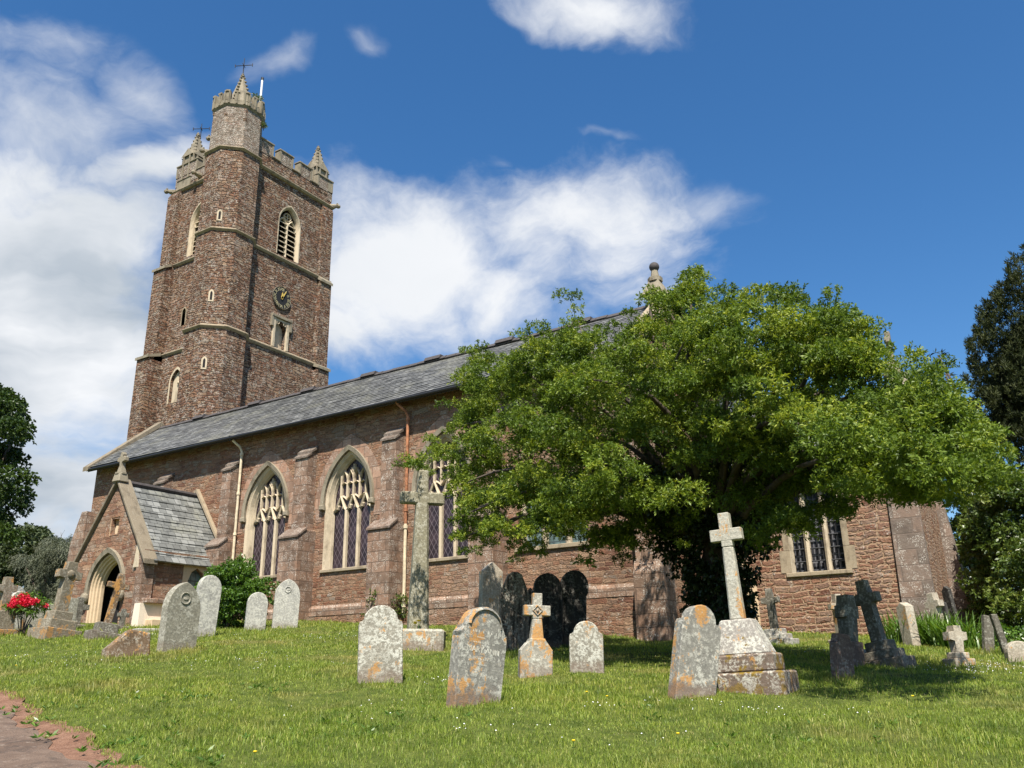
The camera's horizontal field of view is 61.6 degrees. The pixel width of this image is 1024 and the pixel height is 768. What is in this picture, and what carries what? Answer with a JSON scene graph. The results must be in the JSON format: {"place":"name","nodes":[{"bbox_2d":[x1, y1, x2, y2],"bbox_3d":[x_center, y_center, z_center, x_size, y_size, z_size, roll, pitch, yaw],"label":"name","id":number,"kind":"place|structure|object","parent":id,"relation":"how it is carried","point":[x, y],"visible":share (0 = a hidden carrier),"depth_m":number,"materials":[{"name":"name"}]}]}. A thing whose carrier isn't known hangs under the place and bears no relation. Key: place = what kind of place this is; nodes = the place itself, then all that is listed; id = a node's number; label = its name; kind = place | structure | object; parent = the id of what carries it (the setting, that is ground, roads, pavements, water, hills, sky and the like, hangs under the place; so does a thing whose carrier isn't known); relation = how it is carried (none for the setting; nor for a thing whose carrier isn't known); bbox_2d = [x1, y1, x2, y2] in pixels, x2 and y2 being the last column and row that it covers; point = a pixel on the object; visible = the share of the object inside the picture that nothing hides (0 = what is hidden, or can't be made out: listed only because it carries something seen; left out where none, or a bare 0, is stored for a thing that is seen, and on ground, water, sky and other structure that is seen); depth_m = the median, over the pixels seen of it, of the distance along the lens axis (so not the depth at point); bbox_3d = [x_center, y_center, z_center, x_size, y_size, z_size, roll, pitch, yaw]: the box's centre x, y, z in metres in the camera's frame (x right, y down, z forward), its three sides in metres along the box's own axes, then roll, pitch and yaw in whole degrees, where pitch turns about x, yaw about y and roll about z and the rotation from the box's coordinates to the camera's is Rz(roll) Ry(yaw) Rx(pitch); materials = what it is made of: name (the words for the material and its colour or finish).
{"place":"outdoors","nodes":[
{"label":"outdoors","id":0,"kind":"place"},
{"bbox_2d":[25,604,53,627],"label":"rough block","id":1,"kind":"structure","parent":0,"point":[34,622],"depth_m":26.35,"materials":[{"name":"grey stone"}]},
{"bbox_2d":[0,709,96,767],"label":"path","id":2,"kind":"structure","parent":0,"point":[20,748],"depth_m":7.92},
{"bbox_2d":[0,618,1023,767],"bbox_3d":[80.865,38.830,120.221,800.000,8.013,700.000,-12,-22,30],"label":"ground","id":3,"kind":"structure","parent":0,"point":[362,696],"depth_m":9.70,"materials":[{"name":"green plant"}]},
{"bbox_2d":[0,577,19,635],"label":"stone cross","id":4,"kind":"object","parent":3,"relation":"on","point":[7,589],"visible":0.83,"depth_m":23.33,"materials":[{"name":"grey stone"}]},
{"bbox_2d":[11,591,25,629],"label":"headstone","id":5,"kind":"object","parent":3,"relation":"on","point":[16,621],"visible":0.08,"depth_m":25.59,"materials":[{"name":"stone"}]},
{"bbox_2d":[12,586,24,593],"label":"headstone","id":6,"kind":"object","parent":3,"relation":"on","point":[20,588],"visible":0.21,"depth_m":27.17,"materials":[{"name":"grey stone"}]},
{"bbox_2d":[0,382,41,547],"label":"maple tree","id":7,"kind":"object","parent":3,"relation":"on","point":[16,427],"visible":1,"depth_m":52.17,"materials":[{"name":"green plant"}]},
{"bbox_2d":[0,590,53,633],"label":"red rhododendron","id":8,"kind":"object","parent":3,"relation":"on","point":[21,604],"visible":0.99,"depth_m":23.36,"materials":[{"name":"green plant"}]},
{"bbox_2d":[0,522,54,591],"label":"broadleaf tree","id":9,"kind":"object","parent":3,"relation":"on","point":[34,535],"visible":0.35,"depth_m":82.10,"materials":[{"name":"green plant"}]},
{"bbox_2d":[3,534,72,603],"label":"bush","id":10,"kind":"object","parent":3,"relation":"on","point":[42,567],"visible":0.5,"depth_m":66.90,"materials":[{"name":"green plant"}]},
{"bbox_2d":[26,561,82,638],"bbox_3d":[-11.992,5.867,22.860,0.900,2.247,0.980,-12,-28,31],"label":"stone cross","id":11,"kind":"object","parent":3,"relation":"on","point":[56,621],"visible":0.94,"depth_m":22.66,"materials":[{"name":"grey stone"}]},
{"bbox_2d":[0,690,144,767],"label":"earth verge","id":12,"kind":"structure","parent":3,"relation":"on","point":[65,744],"depth_m":8.56,"materials":[{"name":"brown soil"}]},
{"bbox_2d":[68,598,78,620],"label":"headstone","id":13,"kind":"object","parent":3,"relation":"on","point":[73,605],"visible":0.43,"depth_m":26.83,"materials":[{"name":"grey stone"}]},
{"bbox_2d":[76,597,89,626],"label":"stone cross","id":14,"kind":"object","parent":3,"relation":"on","point":[82,606],"visible":0.43,"depth_m":27.72,"materials":[{"name":"grey stone"}]},
{"bbox_2d":[83,573,130,639],"bbox_3d":[-10.034,5.699,21.474,0.800,1.897,0.660,23,-29,-33],"label":"stone cross","id":15,"kind":"object","parent":3,"relation":"on","point":[108,627],"visible":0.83,"depth_m":21.34,"materials":[{"name":"grey stone"}]},
{"bbox_2d":[117,609,129,628],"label":"stone cross","id":16,"kind":"object","parent":3,"relation":"on","point":[123,614],"visible":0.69,"depth_m":25.93,"materials":[{"name":"grey stone"}]},
{"bbox_2d":[101,629,150,656],"bbox_3d":[-7.568,5.120,16.811,0.870,0.580,0.320,14,-32,-43],"label":"wedge stone","id":17,"kind":"object","parent":3,"relation":"on","point":[127,642],"visible":0.7,"depth_m":16.75,"materials":[{"name":"brown stone"}]},
{"bbox_2d":[133,628,158,631],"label":"ledger slab","id":18,"kind":"structure","parent":3,"relation":"on","point":[146,629],"depth_m":24.57,"materials":[{"name":"grey stone"}]},
{"bbox_2d":[157,582,199,651],"bbox_3d":[-7.089,5.083,18.336,0.220,1.670,0.820,-15,-26,30],"label":"headstone","id":19,"kind":"object","parent":3,"relation":"on","point":[179,619],"visible":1,"depth_m":18.27,"materials":[{"name":"grey stone"}]},
{"bbox_2d":[196,575,221,636],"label":"headstone","id":20,"kind":"object","parent":3,"relation":"on","point":[209,589],"visible":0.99,"depth_m":22.27,"materials":[{"name":"grey stone"}]},
{"bbox_2d":[194,553,280,627],"bbox_3d":[-8.440,6.382,26.179,2.909,2.425,2.479,-12,-22,30],"label":"green bush","id":21,"kind":"object","parent":3,"relation":"on","point":[239,585],"visible":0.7,"depth_m":25.66,"materials":[{"name":"green plant"}]},
{"bbox_2d":[244,592,267,630],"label":"headstone","id":22,"kind":"object","parent":3,"relation":"on","point":[256,610],"visible":0.88,"depth_m":24.08,"materials":[{"name":"grey stone"}]},
{"bbox_2d":[272,579,299,627],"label":"headstone","id":23,"kind":"object","parent":3,"relation":"on","point":[286,604],"visible":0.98,"depth_m":25.74,"materials":[{"name":"grey stone"}]},
{"bbox_2d":[357,605,402,682],"bbox_3d":[-1.915,3.902,12.489,0.640,1.317,0.130,2,-19,-12],"label":"headstone","id":24,"kind":"object","parent":3,"relation":"on","point":[380,642],"visible":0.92,"depth_m":12.45,"materials":[{"name":"stone"}]},
{"bbox_2d":[361,589,408,619],"bbox_3d":[-4.022,7.062,27.499,1.779,1.498,1.375,-12,-22,30],"label":"shrub","id":25,"kind":"object","parent":3,"relation":"on","point":[400,599],"visible":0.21,"depth_m":27.17,"materials":[{"name":"green plant"}]},
{"bbox_2d":[399,470,444,628],"bbox_3d":[-2.268,4.327,21.190,1.120,4.450,0.438,5,-19,-15],"label":"tall cross","id":26,"kind":"object","parent":3,"relation":"on","point":[422,498],"visible":0.82,"depth_m":21.12,"materials":[{"name":"grey stone"}]},
{"bbox_2d":[403,629,445,650],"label":"tomb slab","id":27,"kind":"structure","parent":3,"relation":"on","point":[424,639],"depth_m":17.84,"materials":[{"name":"stone"}]},
{"bbox_2d":[446,607,506,706],"bbox_3d":[-0.410,3.374,10.289,0.700,1.370,0.215,23,-31,-32],"label":"headstone","id":28,"kind":"object","parent":3,"relation":"on","point":[477,655],"visible":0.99,"depth_m":10.24,"materials":[{"name":"grey stone"}]},
{"bbox_2d":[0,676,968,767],"bbox_3d":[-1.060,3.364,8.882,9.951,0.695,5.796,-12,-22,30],"label":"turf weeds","id":29,"kind":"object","parent":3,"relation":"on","point":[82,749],"visible":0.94,"depth_m":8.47,"materials":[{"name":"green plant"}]},
{"bbox_2d":[479,562,502,616],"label":"headstone","id":30,"kind":"object","parent":3,"relation":"on","point":[490,581],"visible":0.65,"depth_m":23.61,"materials":[{"name":"beige stone"}]},
{"bbox_2d":[499,572,528,649],"bbox_3d":[0.049,4.959,18.283,0.630,1.870,0.150,5,-19,-13],"label":"headstone","id":31,"kind":"object","parent":3,"relation":"on","point":[514,597],"visible":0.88,"depth_m":18.25,"materials":[{"name":"stone"}]},
{"bbox_2d":[15,633,1014,744],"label":"daisies","id":32,"kind":"object","parent":3,"relation":"on","point":[606,702],"visible":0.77,"depth_m":13.38,"materials":[{"name":"white plant"}]},
{"bbox_2d":[67,58,971,640],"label":"church","id":33,"kind":"structure","parent":3,"relation":"on","point":[261,440],"depth_m":31.64,"materials":[{"name":"brown stone"}]},
{"bbox_2d":[167,367,179,403],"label":"blocked window","id":34,"kind":"structure","parent":33,"relation":"in","point":[176,381],"depth_m":46.61,"materials":[{"name":"beige stone"}]},
{"bbox_2d":[180,307,186,325],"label":"slit window","id":35,"kind":"structure","parent":33,"relation":"in","point":[183,316],"depth_m":47.86,"materials":[{"name":"stone"}]},
{"bbox_2d":[186,202,200,256],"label":"belfry window","id":36,"kind":"structure","parent":33,"relation":"in","point":[194,221],"depth_m":49.80,"materials":[{"name":"beige stone"}]},
{"bbox_2d":[182,565,207,586],"bbox_3d":[-11.640,7.094,31.429,0.320,1.100,1.200,-12,-22,30],"label":"window","id":37,"kind":"structure","parent":33,"relation":"in","point":[190,575],"depth_m":31.37,"materials":[{"name":"stone"}]},
{"bbox_2d":[200,356,206,368],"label":"slit window","id":38,"kind":"structure","parent":33,"relation":"in","point":[204,360],"depth_m":43.14,"materials":[{"name":"beige stone"}]},
{"bbox_2d":[208,289,213,301],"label":"slit window","id":39,"kind":"structure","parent":33,"relation":"in","point":[211,293],"depth_m":44.36,"materials":[{"name":"beige stone"}]},
{"bbox_2d":[216,209,222,220],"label":"slit window","id":40,"kind":"structure","parent":33,"relation":"in","point":[219,213],"depth_m":45.91,"materials":[{"name":"beige stone"}]},
{"bbox_2d":[251,92,263,101],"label":"wall weed","id":41,"kind":"object","parent":33,"relation":"on","point":[260,97],"depth_m":49.62,"materials":[{"name":"green plant"}]},
{"bbox_2d":[261,121,266,130],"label":"wall weed","id":42,"kind":"object","parent":33,"relation":"on","point":[264,126],"depth_m":49.34,"materials":[{"name":"green plant"}]},
{"bbox_2d":[237,451,293,579],"bbox_3d":[-9.135,4.870,32.179,3.140,4.830,0.550,-12,-22,30],"label":"window","id":43,"kind":"structure","parent":33,"relation":"in","point":[276,500],"depth_m":32.38,"materials":[{"name":"beige stone"}]},
{"bbox_2d":[276,206,300,262],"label":"belfry window","id":44,"kind":"structure","parent":33,"relation":"in","point":[283,246],"depth_m":50.28,"materials":[{"name":"beige stone"}]},
{"bbox_2d":[315,434,380,572],"bbox_3d":[-5.666,4.110,30.091,3.140,4.830,0.550,-12,-22,30],"label":"window","id":45,"kind":"structure","parent":33,"relation":"in","point":[360,485],"depth_m":30.20,"materials":[{"name":"beige stone"}]},
{"bbox_2d":[407,415,477,562],"bbox_3d":[-2.163,3.343,27.982,3.140,4.830,0.550,-12,-22,30],"label":"window","id":46,"kind":"structure","parent":33,"relation":"in","point":[441,548],"depth_m":28.10,"materials":[{"name":"beige stone"}]},
{"bbox_2d":[514,479,588,552],"bbox_3d":[1.264,3.773,25.588,2.600,2.300,0.470,-12,-22,30],"label":"window","id":47,"kind":"structure","parent":33,"relation":"in","point":[555,543],"depth_m":25.25,"materials":[{"name":"beige stone"}]},
{"bbox_2d":[779,488,857,577],"bbox_3d":[8.756,4.280,24.770,2.140,2.470,0.480,-12,-22,30],"label":"window","id":48,"kind":"structure","parent":33,"relation":"in","point":[829,555],"depth_m":24.63,"materials":[{"name":"beige stone"}]},
{"bbox_2d":[528,588,532,634],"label":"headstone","id":49,"kind":"object","parent":3,"relation":"on","point":[530,591],"visible":0.16,"depth_m":20.25,"materials":[{"name":"stone"}]},
{"bbox_2d":[518,593,552,677],"bbox_3d":[0.375,4.086,13.581,0.520,1.510,0.200,5,-20,-9],"label":"lichened cross","id":50,"kind":"object","parent":3,"relation":"on","point":[535,654],"visible":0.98,"depth_m":13.46,"materials":[{"name":"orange stone"}]},
{"bbox_2d":[533,573,561,648],"bbox_3d":[0.804,5.267,19.488,0.640,1.910,0.162,4,-19,-11],"label":"headstone","id":51,"kind":"object","parent":3,"relation":"on","point":[548,586],"visible":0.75,"depth_m":19.51,"materials":[{"name":"stone"}]},
{"bbox_2d":[560,570,588,646],"bbox_3d":[1.442,5.319,19.944,0.660,1.950,0.162,4,-19,-7],"label":"headstone","id":52,"kind":"object","parent":3,"relation":"on","point":[575,587],"visible":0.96,"depth_m":19.96,"materials":[{"name":"stone"}]},
{"bbox_2d":[569,621,603,672],"bbox_3d":[1.192,4.320,13.696,0.540,1.037,0.120,-3,-17,8],"label":"headstone","id":53,"kind":"object","parent":3,"relation":"on","point":[586,649],"visible":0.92,"depth_m":13.66,"materials":[{"name":"stone"}]},
{"bbox_2d":[667,605,720,698],"bbox_3d":[2.372,3.576,11.121,0.600,1.407,0.200,20,-28,-17],"label":"headstone","id":54,"kind":"object","parent":3,"relation":"on","point":[695,653],"visible":0.92,"depth_m":11.06,"materials":[{"name":"grey stone"}]},
{"bbox_2d":[390,263,1023,627],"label":"spreading tree","id":55,"kind":"object","parent":3,"relation":"on","point":[919,437],"visible":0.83,"depth_m":14.92,"materials":[{"name":"green plant"}]},
{"bbox_2d":[709,512,799,694],"bbox_3d":[3.162,3.194,12.144,1.251,2.745,0.957,-13,-22,26],"label":"pedestal cross","id":56,"kind":"object","parent":3,"relation":"on","point":[751,659],"visible":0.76,"depth_m":11.71,"materials":[{"name":"stone"}]},
{"bbox_2d":[760,588,799,644],"bbox_3d":[6.512,5.931,21.360,0.920,1.637,0.620,-18,-25,35],"label":"stone cross","id":57,"kind":"object","parent":3,"relation":"on","point":[774,633],"visible":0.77,"depth_m":21.27,"materials":[{"name":"grey stone"}]},
{"bbox_2d":[827,594,840,641],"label":"stone cross","id":58,"kind":"object","parent":3,"relation":"on","point":[833,604],"visible":0.3,"depth_m":21.03,"materials":[{"name":"beige stone"}]},
{"bbox_2d":[829,633,854,678],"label":"headstone","id":59,"kind":"object","parent":3,"relation":"on","point":[841,654],"visible":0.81,"depth_m":12.83,"materials":[{"name":"black stone"}]},
{"bbox_2d":[834,595,864,665],"bbox_3d":[5.795,4.393,14.763,0.360,1.477,0.300,13,-23,-25],"label":"stone cross","id":60,"kind":"object","parent":3,"relation":"on","point":[846,612],"visible":0.62,"depth_m":14.78,"materials":[{"name":"grey stone"}]},
{"bbox_2d":[854,579,916,667],"bbox_3d":[6.354,4.313,14.978,0.520,1.767,0.840,15,-33,-39],"label":"stone cross","id":61,"kind":"object","parent":3,"relation":"on","point":[881,647],"visible":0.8,"depth_m":14.86,"materials":[{"name":"grey stone"}]},
{"bbox_2d":[896,602,920,646],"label":"headstone","id":62,"kind":"object","parent":3,"relation":"on","point":[908,629],"visible":0.7,"depth_m":19.58,"materials":[{"name":"beige stone"}]},
{"bbox_2d":[924,592,943,619],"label":"stone cross","id":63,"kind":"object","parent":3,"relation":"on","point":[933,601],"visible":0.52,"depth_m":21.43,"materials":[{"name":"grey stone"}]},
{"bbox_2d":[879,606,996,648],"bbox_3d":[9.651,5.562,19.842,2.381,1.154,4.465,1,-19,-6],"label":"daylily clump","id":64,"kind":"object","parent":3,"relation":"on","point":[930,631],"visible":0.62,"depth_m":19.30,"materials":[{"name":"green plant"}]},
{"bbox_2d":[926,349,959,494],"bbox_3d":[18.900,4.169,36.100,1.530,12.052,1.956,-12,-22,30],"label":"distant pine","id":65,"kind":"object","parent":3,"relation":"on","point":[947,375],"visible":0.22,"depth_m":37.72,"materials":[{"name":"green plant"}]},
{"bbox_2d":[941,601,952,625],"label":"headstone","id":66,"kind":"object","parent":3,"relation":"on","point":[945,609],"visible":0.19,"depth_m":21.91,"materials":[{"name":"stone"}]},
{"bbox_2d":[941,586,960,626],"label":"headstone","id":67,"kind":"object","parent":3,"relation":"on","point":[946,591],"visible":0.51,"depth_m":22.64,"materials":[{"name":"stone"}]},
{"bbox_2d":[942,625,975,666],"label":"stone cross","id":68,"kind":"object","parent":3,"relation":"on","point":[955,637],"visible":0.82,"depth_m":14.59,"materials":[{"name":"beige stone"}]},
{"bbox_2d":[946,451,1012,600],"bbox_3d":[17.292,5.390,32.136,3.522,7.593,4.140,-12,-22,30],"label":"broad shrub","id":69,"kind":"object","parent":3,"relation":"on","point":[954,521],"visible":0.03,"depth_m":31.56,"materials":[{"name":"green plant"}]},
{"bbox_2d":[981,615,994,652],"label":"headstone","id":70,"kind":"object","parent":3,"relation":"on","point":[987,633],"visible":0.53,"depth_m":17.06,"materials":[{"name":"stone"}]},
{"bbox_2d":[953,460,1023,593],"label":"broad shrub","id":71,"kind":"object","parent":3,"relation":"on","point":[1003,506],"visible":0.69,"depth_m":23.99,"materials":[{"name":"green plant"}]},
{"bbox_2d":[954,507,1023,629],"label":"broad shrub","id":72,"kind":"object","parent":3,"relation":"on","point":[975,582],"visible":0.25,"depth_m":24.63,"materials":[{"name":"green plant"}]},
{"bbox_2d":[959,243,1023,468],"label":"yew tree","id":73,"kind":"object","parent":3,"relation":"on","point":[999,391],"visible":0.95,"depth_m":29.30,"materials":[{"name":"green plant"}]},
{"bbox_2d":[989,614,1007,653],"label":"headstone","id":74,"kind":"object","parent":3,"relation":"on","point":[998,631],"visible":0.63,"depth_m":16.52,"materials":[{"name":"stone"}]},
{"bbox_2d":[975,622,1023,648],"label":"nettle patch","id":75,"kind":"object","parent":3,"relation":"on","point":[1008,631],"visible":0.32,"depth_m":17.77,"materials":[{"name":"green plant"}]},
{"bbox_2d":[982,533,1023,634],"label":"broad shrub","id":76,"kind":"object","parent":3,"relation":"on","point":[1009,600],"visible":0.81,"depth_m":22.07,"materials":[{"name":"green plant"}]},
{"bbox_2d":[1004,641,1023,661],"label":"headstone","id":77,"kind":"object","parent":3,"relation":"on","point":[1013,650],"visible":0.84,"depth_m":14.70,"materials":[{"name":"beige stone"}]},
{"bbox_2d":[0,0,1023,621],"label":"sky","id":78,"kind":"structure","parent":0,"point":[484,159],"materials":[{"name":"blue"}]}
]}

